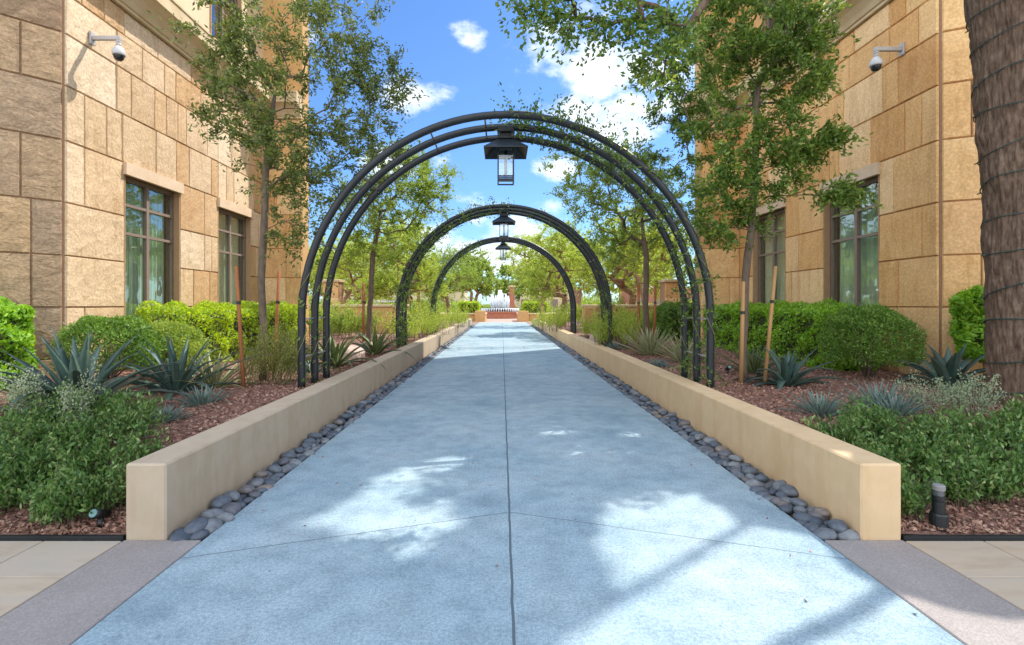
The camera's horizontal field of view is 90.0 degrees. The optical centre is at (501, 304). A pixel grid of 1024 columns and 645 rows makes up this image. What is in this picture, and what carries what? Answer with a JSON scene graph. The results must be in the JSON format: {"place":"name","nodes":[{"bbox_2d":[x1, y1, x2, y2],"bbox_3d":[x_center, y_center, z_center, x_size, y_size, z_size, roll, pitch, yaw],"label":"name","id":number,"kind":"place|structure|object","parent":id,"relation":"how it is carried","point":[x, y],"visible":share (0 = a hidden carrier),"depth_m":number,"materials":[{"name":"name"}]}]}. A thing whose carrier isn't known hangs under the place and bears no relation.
{"place":"outdoors","nodes":[
{"label":"outdoors","id":0,"kind":"place"},
{"bbox_2d":[0,318,470,534],"bbox_3d":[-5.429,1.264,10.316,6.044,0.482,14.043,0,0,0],"label":"mulch","id":1,"kind":"object","parent":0,"point":[109,526],"visible":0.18,"depth_m":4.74,"materials":[{"name":"brown wood"}]},
{"bbox_2d":[0,296,39,390],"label":"hedge","id":2,"kind":"object","parent":1,"relation":"on","point":[15,337],"visible":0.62,"depth_m":6.69,"materials":[{"name":"green plant"}]},
{"bbox_2d":[0,354,102,422],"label":"silver shrub","id":3,"kind":"object","parent":1,"relation":"on","point":[18,403],"visible":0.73,"depth_m":4.32,"materials":[{"name":"green plant"}]},
{"bbox_2d":[0,378,172,530],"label":"leafy shrub","id":4,"kind":"object","parent":1,"relation":"on","point":[33,453],"visible":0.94,"depth_m":3.78,"materials":[{"name":"green plant"}]},
{"bbox_2d":[0,325,187,422],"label":"agave","id":5,"kind":"object","parent":1,"relation":"on","point":[75,366],"visible":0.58,"depth_m":5.17,"materials":[{"name":"green plant"}]},
{"bbox_2d":[88,508,110,527],"bbox_3d":[-2.679,1.430,3.416,0.068,0.180,0.146,0,0,0],"label":"ground spotlight","id":6,"kind":"object","parent":1,"relation":"on","point":[99,515],"visible":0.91,"depth_m":3.40,"materials":[{"name":"black paint"}]},
{"bbox_2d":[44,312,169,382],"bbox_3d":[-5.376,0.585,6.996,1.531,0.978,1.102,0,0,0],"label":"leafy bush","id":7,"kind":"object","parent":1,"relation":"on","point":[113,329],"visible":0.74,"depth_m":6.82,"materials":[{"name":"green plant"}]},
{"bbox_2d":[120,319,215,376],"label":"leafy bush","id":8,"kind":"object","parent":1,"relation":"on","point":[180,332],"visible":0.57,"depth_m":7.50,"materials":[{"name":"green plant"}]},
{"bbox_2d":[148,402,194,427],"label":"agave","id":9,"kind":"object","parent":1,"relation":"on","point":[169,411],"visible":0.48,"depth_m":4.92,"materials":[{"name":"green plant"}]},
{"bbox_2d":[96,332,263,400],"bbox_3d":[-4.162,0.900,6.493,1.860,1.095,2.026,0,0,24],"label":"agave","id":10,"kind":"object","parent":1,"relation":"on","point":[181,373],"visible":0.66,"depth_m":6.40,"materials":[{"name":"green plant"}]},
{"bbox_2d":[170,384,235,408],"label":"agave","id":11,"kind":"object","parent":1,"relation":"on","point":[202,398],"visible":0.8,"depth_m":5.67,"materials":[{"name":"green plant"}]},
{"bbox_2d":[155,348,267,394],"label":"agave","id":12,"kind":"object","parent":1,"relation":"on","point":[216,378],"visible":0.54,"depth_m":6.82,"materials":[{"name":"green plant"}]},
{"bbox_2d":[134,299,306,367],"bbox_3d":[-5.830,0.616,11.286,1.274,1.492,5.668,0,0,0],"label":"hedge","id":13,"kind":"object","parent":1,"relation":"on","point":[208,318],"visible":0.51,"depth_m":9.96,"materials":[{"name":"green plant"}]},
{"bbox_2d":[234,266,245,387],"bbox_3d":[-3.422,0.349,6.700,0.146,1.705,0.056,0,0,0],"label":"tree stake","id":14,"kind":"object","parent":1,"relation":"on","point":[240,336],"visible":0.87,"depth_m":6.68,"materials":[{"name":"brown wood"}]},
{"bbox_2d":[233,319,324,386],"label":"wispy shrub","id":15,"kind":"object","parent":1,"relation":"on","point":[279,354],"visible":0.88,"depth_m":6.97,"materials":[{"name":"green plant"}]},
{"bbox_2d":[145,0,429,380],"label":"shade tree","id":16,"kind":"object","parent":1,"relation":"on","point":[266,131],"visible":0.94,"depth_m":7.29,"materials":[{"name":"green plant"}]},
{"bbox_2d":[309,295,359,336],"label":"garden shrub","id":17,"kind":"object","parent":1,"relation":"on","point":[321,319],"visible":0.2,"depth_m":18.04,"materials":[{"name":"green plant"}]},
{"bbox_2d":[290,333,383,366],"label":"agave","id":18,"kind":"object","parent":1,"relation":"on","point":[335,356],"visible":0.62,"depth_m":8.90,"materials":[{"name":"green plant"}]},
{"bbox_2d":[310,242,384,304],"bbox_3d":[-10.672,-1.647,35.954,6.630,6.453,7.127,0,0,45],"label":"palo verde","id":19,"kind":"object","parent":1,"relation":"on","point":[349,291],"visible":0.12,"depth_m":35.96,"materials":[{"name":"green plant"}]},
{"bbox_2d":[319,305,384,338],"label":"garden shrub","id":20,"kind":"object","parent":1,"relation":"on","point":[338,326],"visible":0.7,"depth_m":16.53,"materials":[{"name":"green plant"}]},
{"bbox_2d":[309,231,420,304],"bbox_3d":[-7.941,-1.242,28.053,7.060,5.612,6.123,0,0,0],"label":"palo verde","id":21,"kind":"object","parent":1,"relation":"on","point":[353,280],"visible":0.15,"depth_m":27.42,"materials":[{"name":"green plant"}]},
{"bbox_2d":[340,324,415,360],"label":"agave","id":22,"kind":"object","parent":1,"relation":"on","point":[377,347],"visible":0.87,"depth_m":11.21,"materials":[{"name":"green plant"}]},
{"bbox_2d":[324,135,466,340],"bbox_3d":[-2.855,-1.649,13.535,3.928,5.606,3.042,0,0,0],"label":"shade tree","id":23,"kind":"object","parent":1,"relation":"on","point":[425,186],"visible":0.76,"depth_m":13.33,"materials":[{"name":"green plant"}]},
{"bbox_2d":[345,217,454,307],"bbox_3d":[-4.801,-1.373,23.855,5.146,5.868,4.997,0,0,0],"label":"palo verde","id":24,"kind":"object","parent":1,"relation":"on","point":[383,282],"visible":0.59,"depth_m":23.35,"materials":[{"name":"green plant"}]},
{"bbox_2d":[379,304,438,342],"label":"feathery shrub","id":25,"kind":"object","parent":1,"relation":"on","point":[415,326],"visible":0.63,"depth_m":15.45,"materials":[{"name":"green plant"}]},
{"bbox_2d":[408,303,456,334],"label":"feathery shrub","id":26,"kind":"object","parent":1,"relation":"on","point":[442,319],"visible":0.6,"depth_m":17.96,"materials":[{"name":"green plant"}]},
{"bbox_2d":[437,305,473,327],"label":"feathery shrub","id":27,"kind":"object","parent":1,"relation":"on","point":[458,315],"visible":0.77,"depth_m":24.20,"materials":[{"name":"green plant"}]},
{"bbox_2d":[430,237,575,333],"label":"garden arch","id":28,"kind":"structure","parent":1,"relation":"on","point":[553,261],"depth_m":19.22,"materials":[{"name":"black paint"}]},
{"bbox_2d":[426,237,481,333],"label":"climbing vine","id":29,"kind":"object","parent":28,"relation":"attached to","point":[441,278],"visible":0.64,"depth_m":19.11,"materials":[{"name":"green plant"}]},
{"bbox_2d":[396,204,611,347],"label":"garden arch","id":30,"kind":"structure","parent":1,"relation":"on","point":[589,255],"depth_m":13.12,"materials":[{"name":"black paint"}]},
{"bbox_2d":[386,196,513,347],"bbox_3d":[-1.281,-0.683,13.187,3.328,4.190,1.713,0,0,0],"label":"climbing vine","id":31,"kind":"object","parent":30,"relation":"attached to","point":[412,282],"visible":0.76,"depth_m":13.05,"materials":[{"name":"green plant"}]},
{"bbox_2d":[492,209,515,239],"bbox_3d":[0.055,-2.053,13.165,0.590,0.764,0.590,0,0,0],"label":"hanging lantern","id":32,"kind":"object","parent":30,"relation":"hanging from","point":[503,219],"visible":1,"depth_m":13.05,"materials":[{"name":"black paint"}]},
{"bbox_2d":[527,208,618,345],"bbox_3d":[1.752,-0.508,13.157,2.585,3.871,1.566,0,0,0],"label":"climbing vine","id":33,"kind":"object","parent":30,"relation":"attached to","point":[603,299],"visible":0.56,"depth_m":13.04,"materials":[{"name":"green plant"}]},
{"bbox_2d":[298,111,713,387],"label":"garden arch","id":34,"kind":"structure","parent":1,"relation":"on","point":[375,178],"depth_m":7.02,"materials":[{"name":"black paint"}]},
{"bbox_2d":[290,247,341,381],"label":"climbing vine","id":35,"kind":"object","parent":34,"relation":"attached to","point":[301,301],"visible":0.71,"depth_m":7.01,"materials":[{"name":"green plant"}]},
{"bbox_2d":[484,125,527,184],"bbox_3d":[0.055,-2.053,7.065,0.590,0.764,0.590,0,0,0],"label":"hanging lantern","id":36,"kind":"object","parent":34,"relation":"hanging from","point":[505,145],"visible":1,"depth_m":6.97,"materials":[{"name":"black paint"}]},
{"bbox_2d":[489,81,724,388],"bbox_3d":[1.417,-0.818,7.055,3.184,4.261,1.756,0,0,0],"label":"climbing vine","id":37,"kind":"object","parent":34,"relation":"attached to","point":[578,120],"visible":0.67,"depth_m":6.97,"materials":[{"name":"green plant"}]},
{"bbox_2d":[412,315,582,322],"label":"plaza","id":38,"kind":"structure","parent":0,"point":[501,320],"depth_m":48.37,"materials":[{"name":"pink brick"}]},
{"bbox_2d":[436,311,486,321],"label":"brick planter","id":39,"kind":"object","parent":38,"relation":"on","point":[479,316],"visible":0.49,"depth_m":44.60,"materials":[{"name":"orange paint"}]},
{"bbox_2d":[457,300,480,312],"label":"clipped box hedge","id":40,"kind":"object","parent":39,"relation":"in","point":[476,306],"visible":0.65,"depth_m":46.14,"materials":[{"name":"green plant"}]},
{"bbox_2d":[452,256,503,300],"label":"tree","id":41,"kind":"object","parent":38,"relation":"on","point":[485,288],"visible":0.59,"depth_m":65.30,"materials":[{"name":"green plant"}]},
{"bbox_2d":[481,290,518,318],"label":"fountain","id":42,"kind":"object","parent":38,"relation":"on","point":[500,309],"visible":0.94,"depth_m":54.89,"materials":[{"name":"white liquid"}]},
{"bbox_2d":[551,233,610,310],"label":"tree","id":43,"kind":"object","parent":38,"relation":"on","point":[579,292],"visible":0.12,"depth_m":59.84,"materials":[{"name":"green plant"}]},
{"bbox_2d":[608,262,672,296],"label":"palo verde","id":44,"kind":"object","parent":38,"relation":"on","point":[619,290],"visible":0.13,"depth_m":56.97,"materials":[{"name":"green plant"}]},
{"bbox_2d":[309,0,694,304],"label":"sky","id":45,"kind":"structure","parent":0,"point":[459,51],"materials":[{"name":"blue"}]},
{"bbox_2d":[0,540,1023,644],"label":"path border","id":46,"kind":"object","parent":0,"point":[71,608],"visible":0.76,"depth_m":2.65,"materials":[{"name":"grey concrete"}]},
{"bbox_2d":[0,541,1023,617],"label":"pavement","id":47,"kind":"structure","parent":0,"point":[29,570],"depth_m":2.97,"materials":[{"name":"beige concrete"}]},
{"bbox_2d":[71,322,963,644],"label":"path","id":48,"kind":"structure","parent":0,"point":[599,512],"depth_m":3.19,"materials":[{"name":"concrete"}]},
{"bbox_2d":[123,312,921,539],"bbox_3d":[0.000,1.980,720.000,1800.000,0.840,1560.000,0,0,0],"label":"ground","id":49,"kind":"structure","parent":0,"point":[552,312],"depth_m":3.47,"materials":[{"name":"grey concrete"}]},
{"bbox_2d":[0,535,124,541],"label":"bed edging","id":50,"kind":"object","parent":49,"relation":"on","point":[42,538],"visible":0.4,"depth_m":3.25,"materials":[{"name":"black paint"}]},
{"bbox_2d":[0,0,308,378],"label":"stone building","id":51,"kind":"structure","parent":49,"relation":"on","point":[119,196],"depth_m":8.75,"materials":[{"name":"stone"}]},
{"bbox_2d":[89,31,125,61],"bbox_3d":[-6.198,-4.062,8.060,0.524,0.455,0.188,0,0,0],"label":"security camera","id":52,"kind":"object","parent":51,"relation":"attached to","point":[118,52],"visible":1,"depth_m":8.03,"materials":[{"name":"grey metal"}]},
{"bbox_2d":[122,162,183,340],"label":"window","id":53,"kind":"structure","parent":51,"relation":"in","point":[145,215],"depth_m":9.67,"materials":[{"name":"glass"}]},
{"bbox_2d":[210,0,241,46],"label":"window","id":54,"kind":"structure","parent":51,"relation":"in","point":[215,9],"depth_m":13.02,"materials":[{"name":"blue glass"}]},
{"bbox_2d":[216,197,253,306],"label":"window","id":55,"kind":"structure","parent":51,"relation":"in","point":[229,235],"depth_m":12.68,"materials":[{"name":"glass"}]},
{"bbox_2d":[126,319,471,539],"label":"wall","id":56,"kind":"structure","parent":49,"relation":"on","point":[170,489],"depth_m":4.18,"materials":[{"name":"paint"}]},
{"bbox_2d":[322,279,344,304],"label":"stone pier","id":57,"kind":"structure","parent":49,"relation":"on","point":[338,291],"depth_m":21.08,"materials":[{"name":"stone"}]},
{"bbox_2d":[309,305,409,332],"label":"garden wall","id":58,"kind":"structure","parent":49,"relation":"on","point":[387,308],"depth_m":20.00,"materials":[{"name":"orange paint"}]},
{"bbox_2d":[344,289,467,303],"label":"distant building","id":59,"kind":"structure","parent":49,"relation":"on","point":[457,295],"depth_m":110.00,"materials":[{"name":"paint"}]},
{"bbox_2d":[418,243,489,315],"bbox_3d":[-4.081,-1.669,40.057,4.642,6.458,5.719,0,0,38],"label":"tree","id":60,"kind":"object","parent":49,"relation":"on","point":[452,282],"visible":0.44,"depth_m":39.76,"materials":[{"name":"green plant"}]},
{"bbox_2d":[450,248,503,301],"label":"tree","id":61,"kind":"object","parent":49,"relation":"on","point":[469,256],"visible":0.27,"depth_m":84.54,"materials":[{"name":"green plant"}]},
{"bbox_2d":[309,294,691,312],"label":"treeline","id":62,"kind":"object","parent":49,"relation":"on","point":[454,304],"visible":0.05,"depth_m":94.39,"materials":[{"name":"green plant"}]},
{"bbox_2d":[493,261,519,301],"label":"tree","id":63,"kind":"object","parent":49,"relation":"on","point":[502,270],"visible":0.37,"depth_m":91.68,"materials":[{"name":"green plant"}]},
{"bbox_2d":[581,305,660,332],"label":"garden wall","id":64,"kind":"structure","parent":49,"relation":"on","point":[587,311],"depth_m":19.96,"materials":[{"name":"orange paint"}]},
{"bbox_2d":[601,229,694,304],"bbox_3d":[9.720,-1.854,33.863,7.097,6.813,5.626,0,0,0],"label":"tree","id":65,"kind":"object","parent":49,"relation":"on","point":[638,278],"visible":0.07,"depth_m":33.90,"materials":[{"name":"green plant"}]},
{"bbox_2d":[619,287,691,304],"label":"distant building","id":66,"kind":"structure","parent":49,"relation":"on","point":[625,295],"depth_m":95.00,"materials":[{"name":"orange brick"}]},
{"bbox_2d":[658,279,679,303],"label":"stone pier","id":67,"kind":"structure","parent":49,"relation":"on","point":[666,286],"depth_m":21.07,"materials":[{"name":"stone"}]},
{"bbox_2d":[533,319,900,539],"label":"wall","id":68,"kind":"structure","parent":49,"relation":"on","point":[855,488],"depth_m":4.19,"materials":[{"name":"paint"}]},
{"bbox_2d":[680,0,985,380],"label":"stone building","id":69,"kind":"structure","parent":49,"relation":"on","point":[911,249],"depth_m":8.59,"materials":[{"name":"stone"}]},
{"bbox_2d":[753,197,786,303],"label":"window","id":70,"kind":"structure","parent":69,"relation":"in","point":[774,254],"depth_m":12.58,"materials":[{"name":"glass"}]},
{"bbox_2d":[819,162,880,344],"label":"window","id":71,"kind":"structure","parent":69,"relation":"in","point":[858,234],"depth_m":9.60,"materials":[{"name":"glass"}]},
{"bbox_2d":[869,42,904,71],"bbox_3d":[6.198,-3.984,8.250,0.524,0.455,0.188,0,0,0],"label":"security camera","id":72,"kind":"object","parent":69,"relation":"attached to","point":[876,63],"visible":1,"depth_m":8.22,"materials":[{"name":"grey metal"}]},
{"bbox_2d":[902,535,1023,541],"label":"bed edging","id":73,"kind":"object","parent":49,"relation":"on","point":[905,538],"visible":0.4,"depth_m":3.25,"materials":[{"name":"black paint"}]},
{"bbox_2d":[539,318,1023,534],"bbox_3d":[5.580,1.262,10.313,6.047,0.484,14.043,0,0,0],"label":"mulch","id":74,"kind":"object","parent":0,"point":[996,528],"visible":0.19,"depth_m":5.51,"materials":[{"name":"brown wood"}]},
{"bbox_2d":[489,220,586,319],"bbox_3d":[2.659,-2.179,36.072,7.162,7.483,6.690,0,0,0],"label":"palo verde","id":75,"kind":"object","parent":74,"relation":"on","point":[517,249],"visible":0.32,"depth_m":35.93,"materials":[{"name":"green plant"}]},
{"bbox_2d":[529,305,569,331],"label":"feathery shrub","id":76,"kind":"object","parent":74,"relation":"on","point":[557,321],"visible":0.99,"depth_m":21.33,"materials":[{"name":"green plant"}]},
{"bbox_2d":[507,212,619,325],"bbox_3d":[3.059,-1.660,26.800,5.619,6.434,6.376,0,0,34],"label":"palo verde","id":77,"kind":"object","parent":74,"relation":"on","point":[536,282],"visible":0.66,"depth_m":26.28,"materials":[{"name":"green plant"}]},
{"bbox_2d":[547,301,587,326],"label":"garden shrub","id":78,"kind":"object","parent":74,"relation":"on","point":[579,314],"visible":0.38,"depth_m":25.55,"materials":[{"name":"green plant"}]},
{"bbox_2d":[576,309,622,340],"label":"feathery shrub","id":79,"kind":"object","parent":74,"relation":"on","point":[584,327],"visible":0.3,"depth_m":16.06,"materials":[{"name":"green plant"}]},
{"bbox_2d":[588,305,642,349],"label":"feathery shrub","id":80,"kind":"object","parent":74,"relation":"on","point":[622,328],"visible":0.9,"depth_m":12.60,"materials":[{"name":"green plant"}]},
{"bbox_2d":[562,200,694,304],"bbox_3d":[6.252,-1.739,23.788,6.292,6.582,5.793,0,0,30],"label":"palo verde","id":81,"kind":"object","parent":74,"relation":"on","point":[620,283],"visible":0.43,"depth_m":23.37,"materials":[{"name":"green plant"}]},
{"bbox_2d":[538,132,725,337],"bbox_3d":[3.546,-1.684,14.141,5.294,5.681,3.221,0,0,0],"label":"shade tree","id":82,"kind":"object","parent":74,"relation":"on","point":[589,195],"visible":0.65,"depth_m":13.79,"materials":[{"name":"green plant"}]},
{"bbox_2d":[613,303,653,335],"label":"garden shrub","id":83,"kind":"object","parent":74,"relation":"on","point":[651,322],"visible":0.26,"depth_m":18.51,"materials":[{"name":"green plant"}]},
{"bbox_2d":[613,323,679,354],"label":"yucca","id":84,"kind":"object","parent":74,"relation":"on","point":[645,346],"visible":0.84,"depth_m":10.87,"materials":[{"name":"green plant"}]},
{"bbox_2d":[652,300,692,341],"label":"hedge","id":85,"kind":"object","parent":74,"relation":"on","point":[663,320],"visible":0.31,"depth_m":15.67,"materials":[{"name":"green plant"}]},
{"bbox_2d":[647,334,722,362],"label":"yucca","id":86,"kind":"object","parent":74,"relation":"on","point":[676,357],"visible":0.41,"depth_m":9.75,"materials":[{"name":"green plant"}]},
{"bbox_2d":[739,281,744,384],"bbox_3d":[3.283,0.443,7.000,0.086,1.516,0.063,0,0,0],"label":"tree stake","id":87,"kind":"object","parent":74,"relation":"on","point":[741,349],"visible":0.87,"depth_m":6.98,"materials":[{"name":"beige wood"}]},
{"bbox_2d":[611,0,884,382],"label":"shade tree","id":88,"kind":"object","parent":74,"relation":"on","point":[796,48],"visible":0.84,"depth_m":6.93,"materials":[{"name":"green plant"}]},
{"bbox_2d":[495,0,1023,406],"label":"old tree","id":89,"kind":"object","parent":74,"relation":"on","point":[996,128],"visible":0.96,"depth_m":5.42,"materials":[{"name":"green plant"}]},
{"bbox_2d":[965,0,1023,395],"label":"string lights","id":90,"kind":"object","parent":89,"relation":"attached to","point":[973,117],"visible":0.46,"depth_m":5.52,"materials":[{"name":"black plastic"}]},
{"bbox_2d":[715,342,805,374],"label":"agave","id":91,"kind":"object","parent":74,"relation":"on","point":[755,364],"visible":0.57,"depth_m":8.13,"materials":[{"name":"green plant"}]},
{"bbox_2d":[763,266,777,385],"bbox_3d":[3.662,0.338,7.000,0.209,1.729,0.056,0,0,0],"label":"tree stake","id":92,"kind":"object","parent":74,"relation":"on","point":[772,302],"visible":0.87,"depth_m":6.98,"materials":[{"name":"beige wood"}]},
{"bbox_2d":[701,298,885,371],"bbox_3d":[5.825,0.609,11.105,1.285,1.517,5.698,0,0,0],"label":"hedge","id":93,"kind":"object","parent":74,"relation":"on","point":[797,326],"visible":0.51,"depth_m":9.77,"materials":[{"name":"green plant"}]},
{"bbox_2d":[733,347,856,388],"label":"agave","id":94,"kind":"object","parent":74,"relation":"on","point":[788,368],"visible":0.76,"depth_m":6.89,"materials":[{"name":"green plant"}]},
{"bbox_2d":[779,388,866,417],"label":"agave","id":95,"kind":"object","parent":74,"relation":"on","point":[820,407],"visible":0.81,"depth_m":5.06,"materials":[{"name":"green plant"}]},
{"bbox_2d":[815,302,930,377],"bbox_3d":[5.433,0.516,7.612,1.480,1.129,1.353,0,0,0],"label":"round bush","id":96,"kind":"object","parent":74,"relation":"on","point":[875,316],"visible":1,"depth_m":7.34,"materials":[{"name":"green plant"}]},
{"bbox_2d":[828,378,937,414],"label":"agave","id":97,"kind":"object","parent":74,"relation":"on","point":[877,393],"visible":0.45,"depth_m":5.22,"materials":[{"name":"green plant"}]},
{"bbox_2d":[847,391,936,419],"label":"agave","id":98,"kind":"object","parent":74,"relation":"on","point":[905,410],"visible":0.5,"depth_m":4.84,"materials":[{"name":"green plant"}]},
{"bbox_2d":[800,393,1023,521],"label":"leafy shrub","id":99,"kind":"object","parent":74,"relation":"on","point":[985,468],"visible":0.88,"depth_m":3.89,"materials":[{"name":"green plant"}]},
{"bbox_2d":[882,342,985,392],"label":"agave","id":100,"kind":"object","parent":74,"relation":"on","point":[948,366],"visible":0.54,"depth_m":6.63,"materials":[{"name":"green plant"}]},
{"bbox_2d":[929,483,948,532],"bbox_3d":[2.876,1.346,3.370,0.104,0.328,0.104,0,0,0],"label":"bollard light","id":101,"kind":"object","parent":74,"relation":"on","point":[938,516],"visible":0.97,"depth_m":3.34,"materials":[{"name":"black paint"}]},
{"bbox_2d":[889,368,1010,415],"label":"silver shrub","id":102,"kind":"object","parent":74,"relation":"on","point":[983,401],"visible":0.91,"depth_m":5.10,"materials":[{"name":"green plant"}]},
{"bbox_2d":[948,284,984,362],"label":"hedge","id":103,"kind":"object","parent":74,"relation":"on","point":[969,302],"visible":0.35,"depth_m":6.87,"materials":[{"name":"green plant"}]},
{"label":"gutter soil","id":104,"kind":"structure","parent":0,"visible":0},
{"bbox_2d":[169,527,190,540],"bbox_3d":[-2.070,1.508,3.318,0.146,0.099,0.183,15,2,-9],"label":"pebble","id":105,"kind":"object","parent":104,"relation":"on","point":[179,534],"visible":0.53,"depth_m":3.27,"materials":[{"name":"grey stone"}]},
{"bbox_2d":[184,517,208,534],"bbox_3d":[-2.017,1.466,3.381,0.143,0.087,0.169,-8,10,-11],"label":"pebble","id":106,"kind":"object","parent":105,"relation":"on","point":[193,526],"visible":0.85,"depth_m":3.35,"materials":[{"name":"grey stone"}]},
{"bbox_2d":[364,324,474,400],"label":"pebbles","id":107,"kind":"object","parent":104,"relation":"on","point":[382,392],"visible":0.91,"depth_m":10.94,"materials":[{"name":"grey stone"}]},
{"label":"gutter soil","id":108,"kind":"structure","parent":0,"visible":0},
{"bbox_2d":[530,324,649,405],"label":"pebbles","id":109,"kind":"object","parent":108,"relation":"on","point":[633,395],"visible":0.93,"depth_m":10.67,"materials":[{"name":"grey stone"}]},
{"bbox_2d":[812,527,836,540],"bbox_3d":[2.101,1.506,3.339,0.141,0.081,0.153,-9,-10,-41],"label":"pebble","id":110,"kind":"object","parent":108,"relation":"on","point":[823,533],"visible":0.7,"depth_m":3.30,"materials":[{"name":"grey stone"}]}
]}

